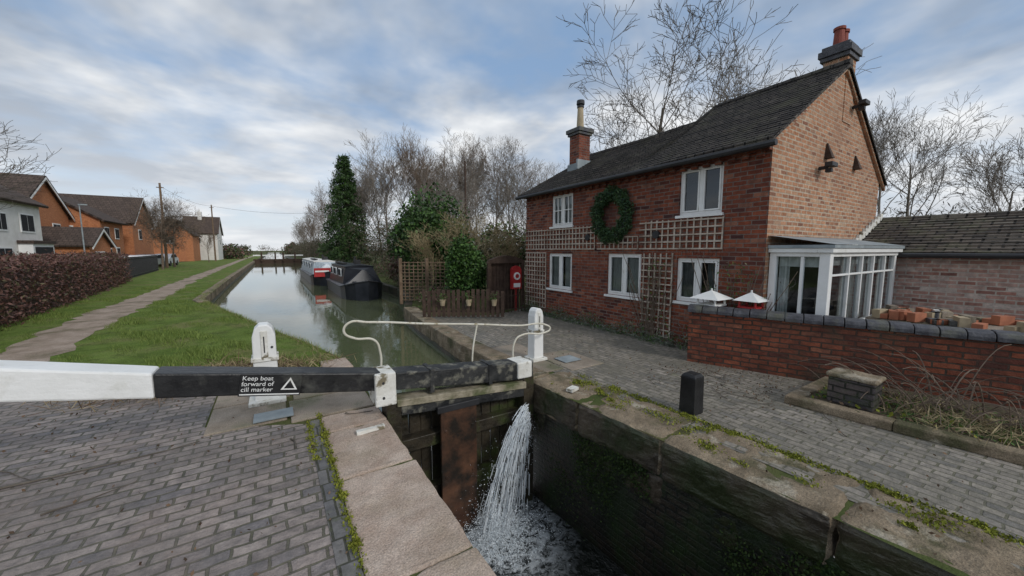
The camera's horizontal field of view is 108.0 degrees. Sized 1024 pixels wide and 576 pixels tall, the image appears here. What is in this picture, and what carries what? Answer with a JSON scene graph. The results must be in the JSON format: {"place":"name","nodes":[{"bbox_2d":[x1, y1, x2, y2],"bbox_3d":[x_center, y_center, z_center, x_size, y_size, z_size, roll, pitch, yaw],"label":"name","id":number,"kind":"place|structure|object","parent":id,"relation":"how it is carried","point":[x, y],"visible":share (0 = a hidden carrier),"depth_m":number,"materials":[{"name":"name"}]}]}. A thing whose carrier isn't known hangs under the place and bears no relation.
{"place":"outdoors","nodes":[
{"label":"outdoors","id":0,"kind":"place"},
{"bbox_2d":[0,200,42,255],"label":"walls","id":1,"kind":"structure","parent":0,"point":[12,235],"depth_m":22.51,"materials":[{"name":"white paint"}]},
{"bbox_2d":[0,211,35,255],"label":"windows","id":2,"kind":"structure","parent":1,"relation":"attached to","point":[27,224],"depth_m":22.93,"materials":[{"name":"white paint"}]},
{"bbox_2d":[0,184,48,208],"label":"roof","id":3,"kind":"structure","parent":1,"relation":"on","point":[25,201],"depth_m":23.30,"materials":[{"name":"tile"}]},
{"bbox_2d":[17,240,56,255],"bbox_3d":[-30.374,-1.781,23.962,0.695,2.500,2.800,-4,7,-32],"label":"bay","id":4,"kind":"object","parent":1,"relation":"attached to","point":[33,246],"visible":0.43,"depth_m":23.12,"materials":[{"name":"white paint"}]},
{"bbox_2d":[32,183,68,226],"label":"walls","id":5,"kind":"structure","parent":0,"point":[54,212],"depth_m":30.07,"materials":[{"name":"brick"}]},
{"bbox_2d":[0,172,74,219],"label":"roof","id":6,"kind":"structure","parent":5,"relation":"on","point":[28,178],"depth_m":28.05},
{"bbox_2d":[30,178,74,221],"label":"bargeboards","id":7,"kind":"object","parent":6,"relation":"attached to","point":[40,185],"visible":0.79,"depth_m":30.30,"materials":[{"name":"white paint"}]},
{"bbox_2d":[41,226,116,253],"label":"brick garage","id":8,"kind":"structure","parent":0,"point":[96,239],"depth_m":28.59,"materials":[{"name":"brown brick"}]},
{"bbox_2d":[66,204,124,253],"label":"walls","id":9,"kind":"structure","parent":0,"point":[89,220],"depth_m":34.02,"materials":[{"name":"brick"}]},
{"bbox_2d":[60,195,127,224],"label":"roof","id":10,"kind":"structure","parent":9,"relation":"on","point":[91,211],"depth_m":35.34,"materials":[{"name":"tile"}]},
{"bbox_2d":[69,225,120,255],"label":"windows","id":11,"kind":"structure","parent":9,"relation":"attached to","point":[116,231],"depth_m":37.41,"materials":[{"name":"glass"}]},
{"bbox_2d":[0,254,258,361],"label":"towpath","id":12,"kind":"structure","parent":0,"point":[44,345],"depth_m":9.16,"materials":[{"name":"stone paving slabs"}]},
{"bbox_2d":[122,205,153,254],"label":"walls","id":13,"kind":"structure","parent":0,"point":[134,244],"depth_m":42.48,"materials":[{"name":"brick"}]},
{"bbox_2d":[58,193,152,224],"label":"roof","id":14,"kind":"structure","parent":13,"relation":"on","point":[116,207],"depth_m":41.83,"materials":[{"name":"brown tile"}]},
{"bbox_2d":[0,396,337,575],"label":"brick paving","id":15,"kind":"structure","parent":0,"point":[255,492],"depth_m":2.89,"materials":[{"name":"grey brick"}]},
{"bbox_2d":[0,370,875,515],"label":"fallen twigs","id":16,"kind":"object","parent":15,"relation":"on","point":[36,480],"visible":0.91,"depth_m":3.28,"materials":[{"name":"brown wood"}]},
{"bbox_2d":[0,323,976,575],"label":"leaf litter","id":17,"kind":"object","parent":15,"relation":"on","point":[256,573],"visible":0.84,"depth_m":3.71,"materials":[{"name":"brown plant"}]},
{"bbox_2d":[213,253,456,425],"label":"canal water","id":18,"kind":"structure","parent":0,"point":[286,297],"depth_m":13.18,"materials":[{"name":"green liquid"}]},
{"bbox_2d":[299,254,334,285],"bbox_3d":[-15.680,-1.643,30.028,1.918,2.200,14.557,-4,7,-32],"label":"narrowboat","id":19,"kind":"object","parent":18,"relation":"on","point":[309,265],"visible":0.7,"depth_m":25.45,"materials":[{"name":"paint"}]},
{"bbox_2d":[302,260,310,268],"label":"windows","id":20,"kind":"structure","parent":19,"relation":"in","point":[302,260],"depth_m":28.56,"materials":[{"name":"white paint"}]},
{"bbox_2d":[314,268,330,276],"bbox_3d":[-12.249,-1.010,24.047,0.950,0.550,0.320,-4,7,-32],"label":"boat bow panel","id":21,"kind":"object","parent":19,"relation":"attached to","point":[318,272],"visible":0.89,"depth_m":23.87,"materials":[{"name":"red paint"}]},
{"bbox_2d":[326,257,382,300],"bbox_3d":[-8.601,-0.622,20.125,1.918,2.170,7.957,-4,7,-32],"label":"narrowboat","id":22,"kind":"object","parent":18,"relation":"on","point":[356,280],"visible":0.98,"depth_m":17.80,"materials":[{"name":"paint"}]},
{"bbox_2d":[331,266,341,275],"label":"windows","id":23,"kind":"structure","parent":22,"relation":"in","point":[333,270],"depth_m":19.90,"materials":[{"name":"white paint"}]},
{"bbox_2d":[211,253,461,361],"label":"bank faces","id":24,"kind":"object","parent":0,"point":[435,344],"visible":0.12,"depth_m":10.19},
{"bbox_2d":[463,404,560,571],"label":"waterfall","id":25,"kind":"structure","parent":0,"point":[494,532],"depth_m":4.85,"materials":[{"name":"white liquid"}]},
{"bbox_2d":[0,0,1023,250],"label":"sky","id":26,"kind":"structure","parent":0,"point":[248,106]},
{"bbox_2d":[158,251,969,575],"bbox_3d":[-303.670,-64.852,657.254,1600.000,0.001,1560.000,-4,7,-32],"label":"ground","id":27,"kind":"structure","parent":0,"point":[596,399],"depth_m":4.12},
{"bbox_2d":[0,249,132,330],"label":"beech hedge","id":28,"kind":"object","parent":27,"relation":"on","point":[32,283],"visible":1,"depth_m":12.19,"materials":[{"name":"brown plant"}]},
{"bbox_2d":[0,254,347,367],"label":"grass verge","id":29,"kind":"object","parent":27,"relation":"on","point":[172,274],"depth_m":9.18,"materials":[{"name":"green plant"}]},
{"bbox_2d":[0,120,61,208],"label":"bare tree","id":30,"kind":"object","parent":29,"relation":"on","point":[16,142],"visible":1,"depth_m":13.30,"materials":[{"name":"brown plant"}]},
{"bbox_2d":[78,204,86,252],"bbox_3d":[-31.668,-3.560,27.723,0.450,5.280,0.140,-4,7,-32],"label":"street lamp","id":31,"kind":"object","parent":29,"relation":"on","point":[81,226],"visible":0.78,"depth_m":27.51,"materials":[{"name":"grey metal"}]},
{"bbox_2d":[121,255,150,256],"bbox_3d":[-34.257,-2.261,33.838,1.760,1.457,4.220,-3,6,-26],"label":"parked car","id":32,"kind":"object","parent":29,"relation":"on","point":[137,255],"visible":0.06,"depth_m":33.41,"materials":[{"name":"metal"}]},
{"bbox_2d":[123,255,158,279],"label":"metal railings","id":33,"kind":"object","parent":29,"relation":"on","point":[141,265],"visible":0.83,"depth_m":28.02,"materials":[{"name":"grey metal"}]},
{"bbox_2d":[139,254,165,266],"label":"parked car","id":34,"kind":"object","parent":29,"relation":"on","point":[159,258],"visible":0.16,"depth_m":41.71,"materials":[{"name":"black metal"}]},
{"bbox_2d":[156,183,168,267],"bbox_3d":[-36.912,-6.569,39.437,0.600,8.900,0.260,-4,7,-32],"label":"telegraph pole","id":35,"kind":"object","parent":29,"relation":"on","point":[165,251],"visible":0.68,"depth_m":39.45,"materials":[{"name":"brown wood"}]},
{"bbox_2d":[122,190,206,268],"bbox_3d":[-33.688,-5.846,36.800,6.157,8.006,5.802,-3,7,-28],"label":"bare tree","id":36,"kind":"object","parent":29,"relation":"on","point":[160,241],"visible":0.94,"depth_m":36.50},
{"bbox_2d":[125,199,211,266],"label":"bare tree","id":37,"kind":"object","parent":29,"relation":"on","point":[174,263],"visible":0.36,"depth_m":41.99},
{"bbox_2d":[159,254,178,265],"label":"parked car","id":38,"kind":"object","parent":29,"relation":"on","point":[170,259],"visible":0.42,"depth_m":45.67,"materials":[{"name":"metal"}]},
{"bbox_2d":[182,210,223,259],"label":"white cottage","id":39,"kind":"structure","parent":29,"relation":"on","point":[218,230],"depth_m":72.02,"materials":[{"name":"paint"}]},
{"bbox_2d":[197,227,216,261],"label":"bare tree","id":40,"kind":"object","parent":29,"relation":"on","point":[209,240],"visible":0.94,"depth_m":58.38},
{"bbox_2d":[209,205,216,260],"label":"telegraph pole","id":41,"kind":"object","parent":29,"relation":"on","point":[211,207],"visible":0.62,"depth_m":63.82,"materials":[{"name":"wood"}]},
{"bbox_2d":[152,223,200,260],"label":"brick house","id":42,"kind":"structure","parent":27,"relation":"on","point":[190,251],"depth_m":63.68,"materials":[{"name":"brick"}]},
{"bbox_2d":[152,224,201,236],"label":"roof","id":43,"kind":"structure","parent":42,"relation":"on","point":[192,231],"depth_m":66.48,"materials":[{"name":"tile"}]},
{"bbox_2d":[9,348,358,415],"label":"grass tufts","id":44,"kind":"object","parent":27,"relation":"on","point":[248,363],"visible":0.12,"depth_m":5.74,"materials":[{"name":"plant"}]},
{"bbox_2d":[192,261,254,302],"bbox_3d":[-28.470,-1.992,39.544,0.594,0.372,62.673,-4,7,-33],"label":"concrete edge","id":45,"kind":"object","parent":27,"relation":"on","point":[225,283],"visible":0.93,"depth_m":20.35,"materials":[{"name":"grey concrete"}]},
{"bbox_2d":[253,252,302,263],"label":"distant lock gates","id":46,"kind":"object","parent":27,"relation":"on","point":[275,260],"visible":0.91,"depth_m":65.82,"materials":[{"name":"white paint"}]},
{"bbox_2d":[222,241,386,258],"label":"distant hedges","id":47,"kind":"object","parent":27,"relation":"on","point":[231,251],"visible":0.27,"depth_m":84.42,"materials":[{"name":"green plant"}]},
{"bbox_2d":[309,419,363,575],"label":"edging brick strip","id":48,"kind":"object","parent":27,"relation":"on","point":[343,560],"visible":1,"depth_m":2.66,"materials":[{"name":"grey brick"}]},
{"bbox_2d":[320,358,352,366],"bbox_3d":[-2.896,1.412,6.141,0.449,0.360,0.611,-4,7,-32],"label":"stone edge","id":49,"kind":"object","parent":27,"relation":"on","point":[345,362],"visible":0.3,"depth_m":6.11,"materials":[{"name":"stone"}]},
{"bbox_2d":[312,153,379,264],"bbox_3d":[-15.617,-7.152,34.984,6.011,10.960,5.547,0,6,5],"label":"conifer tree","id":50,"kind":"object","parent":27,"relation":"on","point":[343,190],"visible":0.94,"depth_m":34.45,"materials":[{"name":"green plant"}]},
{"bbox_2d":[382,282,412,310],"bbox_3d":[-6.120,0.151,18.657,1.115,0.330,14.153,-3,6,-26],"label":"stone edge","id":51,"kind":"object","parent":27,"relation":"on","point":[390,288],"visible":0.35,"depth_m":18.65,"materials":[{"name":"grey stone"}]},
{"bbox_2d":[351,256,445,307],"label":"bank brambles","id":52,"kind":"object","parent":27,"relation":"on","point":[397,279],"visible":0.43,"depth_m":16.74,"materials":[{"name":"brown plant"}]},
{"bbox_2d":[387,245,415,285],"bbox_3d":[-5.775,-1.192,19.871,1.678,2.266,2.873,-4,7,-32],"label":"olive shrub","id":53,"kind":"object","parent":27,"relation":"on","point":[394,263],"visible":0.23,"depth_m":19.36,"materials":[{"name":"green plant"}]},
{"bbox_2d":[203,343,603,436],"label":"gate anchor stones","id":54,"kind":"object","parent":27,"relation":"on","point":[226,409],"visible":0.45,"depth_m":4.53,"materials":[{"name":"grey stone"}]},
{"bbox_2d":[248,322,286,407],"bbox_3d":[-3.073,0.935,4.646,0.390,1.000,0.360,-4,7,-32],"label":"paddle gear post","id":55,"kind":"object","parent":54,"relation":"on","point":[265,352],"visible":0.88,"depth_m":4.53,"materials":[{"name":"white metal"}]},
{"bbox_2d":[524,307,546,362],"bbox_3d":[0.405,0.797,6.403,0.300,0.920,0.300,-4,7,-32],"label":"paddle gear post","id":56,"kind":"object","parent":54,"relation":"on","point":[535,344],"visible":0.9,"depth_m":6.32,"materials":[{"name":"white metal"}]},
{"bbox_2d":[222,125,590,274],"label":"bare tree thicket","id":57,"kind":"object","parent":27,"relation":"on","point":[418,174],"visible":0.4,"depth_m":33.89,"materials":[{"name":"brown plant"}]},
{"bbox_2d":[398,258,455,303],"bbox_3d":[-2.993,-0.237,13.121,2.017,1.620,0.139,0,6,2],"label":"trellis fence","id":58,"kind":"object","parent":27,"relation":"on","point":[426,279],"visible":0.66,"depth_m":13.09,"materials":[{"name":"brown wood"}]},
{"bbox_2d":[395,223,460,285],"bbox_3d":[-3.313,-1.126,15.057,2.109,3.003,2.428,-5,8,-41],"label":"willow shrub","id":59,"kind":"object","parent":27,"relation":"on","point":[425,246],"visible":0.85,"depth_m":14.67,"materials":[{"name":"plant"}]},
{"bbox_2d":[385,181,475,290],"bbox_3d":[-3.515,-2.250,16.639,4.006,4.958,3.753,2,6,21],"label":"dark evergreen shrub","id":60,"kind":"object","parent":27,"relation":"on","point":[413,219],"visible":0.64,"depth_m":15.91,"materials":[{"name":"green plant"}]},
{"bbox_2d":[417,205,504,262],"bbox_3d":[-1.763,-1.292,13.723,2.914,3.604,2.531,1,6,14],"label":"willow shrub","id":61,"kind":"object","parent":27,"relation":"on","point":[469,232],"visible":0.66,"depth_m":13.27,"materials":[{"name":"plant"}]},
{"bbox_2d":[422,289,503,316],"bbox_3d":[-1.352,0.429,10.231,2.270,0.779,0.395,0,6,1],"label":"picket fence","id":62,"kind":"object","parent":27,"relation":"on","point":[492,298],"visible":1,"depth_m":10.32,"materials":[{"name":"brown wood"}]},
{"bbox_2d":[442,233,487,308],"bbox_3d":[-1.489,-0.536,12.040,1.404,2.450,1.380,2,6,22],"label":"laurel bush","id":63,"kind":"object","parent":27,"relation":"on","point":[464,265],"visible":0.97,"depth_m":11.68,"materials":[{"name":"green plant"}]},
{"bbox_2d":[464,161,466,226],"bbox_3d":[-3.242,-4.759,26.067,0.166,8.000,0.166,-1,6,-10],"label":"telegraph pole","id":64,"kind":"object","parent":27,"relation":"on","point":[465,187],"visible":0.39,"depth_m":25.78,"materials":[{"name":"brown wood"}]},
{"bbox_2d":[403,306,548,378],"bbox_3d":[-1.535,1.135,8.838,0.554,0.377,7.716,-3,7,-29],"label":"stone edge","id":65,"kind":"object","parent":27,"relation":"on","point":[457,344],"visible":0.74,"depth_m":7.92,"materials":[{"name":"grey stone"}]},
{"bbox_2d":[474,221,525,292],"bbox_3d":[-0.526,-1.314,16.206,3.333,3.261,2.890,-4,7,-32],"label":"olive shrub","id":66,"kind":"object","parent":27,"relation":"on","point":[520,251],"visible":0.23,"depth_m":15.83,"materials":[{"name":"green plant"}]},
{"bbox_2d":[477,220,525,258],"bbox_3d":[-0.517,-0.976,13.577,2.428,3.003,2.109,-4,7,-37],"label":"willow shrub","id":67,"kind":"object","parent":27,"relation":"on","point":[510,245],"visible":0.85,"depth_m":13.25,"materials":[{"name":"plant"}]},
{"bbox_2d":[486,255,530,312],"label":"garden gate","id":68,"kind":"structure","parent":27,"relation":"on","point":[498,272],"depth_m":11.57,"materials":[{"name":"brown wood"}]},
{"bbox_2d":[288,191,1021,275],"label":"scrub undergrowth","id":69,"kind":"object","parent":27,"relation":"on","point":[375,247],"visible":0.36,"depth_m":30.43,"materials":[{"name":"brown plant"}]},
{"bbox_2d":[321,372,1023,575],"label":"lock chamber","id":70,"kind":"object","parent":27,"relation":"in","point":[616,492],"visible":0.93,"depth_m":3.40,"materials":[{"name":"stone"}]},
{"bbox_2d":[0,320,550,533],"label":"lock gate","id":71,"kind":"structure","parent":70,"relation":"attached to","point":[449,435],"depth_m":4.46,"materials":[{"name":"white paint"}]},
{"bbox_2d":[356,385,578,435],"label":"painted lock marks","id":72,"kind":"object","parent":70,"relation":"on","point":[572,389],"visible":1,"depth_m":3.91,"materials":[{"name":"white paint"}]},
{"bbox_2d":[305,372,1023,575],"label":"moss seams","id":73,"kind":"object","parent":70,"relation":"on","point":[356,542],"visible":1,"depth_m":3.15,"materials":[{"name":"green plant"}]},
{"bbox_2d":[556,0,803,153],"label":"bare tree","id":74,"kind":"object","parent":27,"relation":"on","point":[659,125],"visible":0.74,"depth_m":14.78,"materials":[{"name":"brown plant"}]},
{"bbox_2d":[515,25,887,346],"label":"brick cottage","id":75,"kind":"structure","parent":27,"relation":"on","point":[798,156],"depth_m":7.41,"materials":[{"name":"brick"}]},
{"bbox_2d":[546,253,571,292],"bbox_3d":[1.357,-0.442,10.462,0.150,1.055,1.090,-4,7,-32],"label":"window frame","id":76,"kind":"structure","parent":75,"relation":"in","point":[561,255],"depth_m":10.46,"materials":[{"name":"white paint"}]},
{"bbox_2d":[549,193,573,228],"bbox_3d":[1.392,-2.113,10.237,0.150,0.925,0.980,-4,7,-32],"label":"window frame","id":77,"kind":"structure","parent":75,"relation":"in","point":[563,224],"depth_m":10.24,"materials":[{"name":"white paint"}]},
{"bbox_2d":[589,185,634,244],"bbox_3d":[2.268,-1.682,8.597,0.408,1.400,1.315,-4,7,-32],"label":"green wreath","id":78,"kind":"object","parent":75,"relation":"attached to","point":[620,198],"visible":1,"depth_m":8.48,"materials":[{"name":"green plant"}]},
{"bbox_2d":[604,254,640,300],"bbox_3d":[2.572,-0.275,8.569,0.150,1.025,1.060,-4,7,-32],"label":"window frame","id":79,"kind":"structure","parent":75,"relation":"in","point":[623,292],"depth_m":8.58,"materials":[{"name":"white paint"}]},
{"bbox_2d":[525,216,723,338],"bbox_3d":[2.080,-0.347,9.224,0.028,2.412,6.120,-4,7,-32],"label":"wall trellis","id":80,"kind":"object","parent":75,"relation":"attached to","point":[622,242],"depth_m":7.92,"materials":[{"name":"wood"}]},
{"bbox_2d":[672,258,718,304],"bbox_3d":[3.520,-0.115,7.095,0.150,0.905,0.920,-4,7,-32],"label":"window frame","id":81,"kind":"structure","parent":75,"relation":"in","point":[696,290],"depth_m":7.13,"materials":[{"name":"white paint"}]},
{"bbox_2d":[675,162,723,218],"bbox_3d":[3.515,-1.792,6.933,0.150,0.935,0.920,-4,7,-32],"label":"window frame","id":82,"kind":"structure","parent":75,"relation":"in","point":[701,211],"depth_m":6.93,"materials":[{"name":"white paint"}]},
{"bbox_2d":[622,252,797,338],"bbox_3d":[3.352,0.245,7.099,0.206,1.884,3.414,-4,7,-32],"label":"climbing rose","id":83,"kind":"object","parent":75,"relation":"attached to","point":[650,323],"depth_m":7.70,"materials":[{"name":"brown plant"}]},
{"bbox_2d":[665,44,880,122],"bbox_3d":[11.084,-5.629,17.363,7.738,11.509,7.984,2,6,19],"label":"bare tree","id":84,"kind":"object","parent":27,"relation":"on","point":[725,83],"visible":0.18,"depth_m":16.83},
{"bbox_2d":[784,339,1023,448],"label":"cut bramble heap","id":85,"kind":"object","parent":27,"relation":"on","point":[995,426],"visible":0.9,"depth_m":3.94,"materials":[{"name":"plant"}]},
{"bbox_2d":[784,376,1023,465],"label":"raised bed kerb","id":86,"kind":"structure","parent":27,"relation":"on","point":[800,397],"depth_m":3.96,"materials":[{"name":"stone"}]},
{"bbox_2d":[826,367,886,411],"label":"brick pier","id":87,"kind":"structure","parent":86,"relation":"on","point":[845,386],"depth_m":4.30,"materials":[{"name":"grey brick"}]},
{"bbox_2d":[869,89,957,215],"bbox_3d":[17.007,-4.685,17.947,3.848,9.504,5.578,-4,7,-32],"label":"bare tree","id":88,"kind":"object","parent":27,"relation":"on","point":[882,148],"visible":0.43,"depth_m":16.95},
{"bbox_2d":[851,210,1023,320],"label":"brick outbuilding","id":89,"kind":"structure","parent":27,"relation":"on","point":[971,264],"depth_m":7.04,"materials":[{"name":"brick"}]},
{"bbox_2d":[872,88,1006,215],"bbox_3d":[21.399,-5.516,21.193,6.922,10.507,7.346,-3,6,-24],"label":"bare tree","id":90,"kind":"object","parent":27,"relation":"on","point":[932,184],"visible":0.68,"depth_m":19.13,"materials":[{"name":"brown plant"}]},
{"bbox_2d":[962,127,1023,194],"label":"bare tree","id":91,"kind":"object","parent":27,"relation":"on","point":[1021,159],"visible":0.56,"depth_m":17.12,"materials":[{"name":"brown plant"}]},
{"bbox_2d":[432,309,1023,570],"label":"lockside paving","id":92,"kind":"structure","parent":0,"point":[989,491],"depth_m":3.95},
{"bbox_2d":[510,266,520,310],"bbox_3d":[0.126,0.011,11.668,0.340,1.420,0.148,-4,7,-32],"label":"lifebuoy cabinet","id":93,"kind":"object","parent":92,"relation":"on","point":[515,278],"visible":0.98,"depth_m":11.58,"materials":[{"name":"red paint"}]},
{"bbox_2d":[517,296,687,350],"bbox_3d":[1.827,0.677,9.170,0.513,0.687,5.945,-4,7,-32],"label":"lavender border","id":94,"kind":"object","parent":92,"relation":"on","point":[623,330],"visible":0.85,"depth_m":8.50,"materials":[{"name":"brown plant"}]},
{"bbox_2d":[679,371,703,415],"bbox_3d":[2.108,1.228,4.367,0.190,0.475,0.190,-4,7,-32],"label":"black bollard","id":95,"kind":"object","parent":92,"relation":"on","point":[691,392],"visible":0.99,"depth_m":4.30,"materials":[{"name":"metal"}]},
{"bbox_2d":[689,288,732,305],"bbox_3d":[3.422,0.627,6.439,0.500,1.250,0.500,-4,7,-32],"label":"bird table","id":96,"kind":"object","parent":92,"relation":"on","point":[711,294],"visible":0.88,"depth_m":6.30,"materials":[{"name":"white wood"}]},
{"bbox_2d":[733,290,768,309],"bbox_3d":[3.913,0.658,6.137,0.400,1.250,0.400,-4,7,-32],"label":"bird table","id":97,"kind":"object","parent":92,"relation":"on","point":[752,297],"visible":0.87,"depth_m":6.03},
{"label":"garden yard","id":98,"kind":"structure","parent":0,"visible":0},
{"bbox_2d":[766,235,904,319],"bbox_3d":[5.929,0.148,6.759,3.640,2.140,0.875,-4,7,-32],"label":"glazed porch","id":99,"kind":"object","parent":98,"relation":"on","point":[822,283],"visible":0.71,"depth_m":6.18,"materials":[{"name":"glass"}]},
{"bbox_2d":[687,312,1023,408],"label":"brickwork","id":100,"kind":"object","parent":98,"relation":"on","point":[766,346],"visible":0.74,"depth_m":5.11,"materials":[{"name":"brick"}]},
{"bbox_2d":[688,304,1023,343],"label":"blue brick coping","id":101,"kind":"object","parent":100,"relation":"on","point":[1004,336],"visible":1,"depth_m":4.97,"materials":[{"name":"brick"}]},
{"bbox_2d":[865,304,1023,332],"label":"salvaged brick stack","id":102,"kind":"object","parent":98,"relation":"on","point":[931,316],"visible":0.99,"depth_m":5.43,"materials":[{"name":"brick"}]},
{"bbox_2d":[935,116,1023,212],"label":"bare tree","id":103,"kind":"object","parent":98,"relation":"on","point":[992,183],"visible":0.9,"depth_m":14.39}
]}

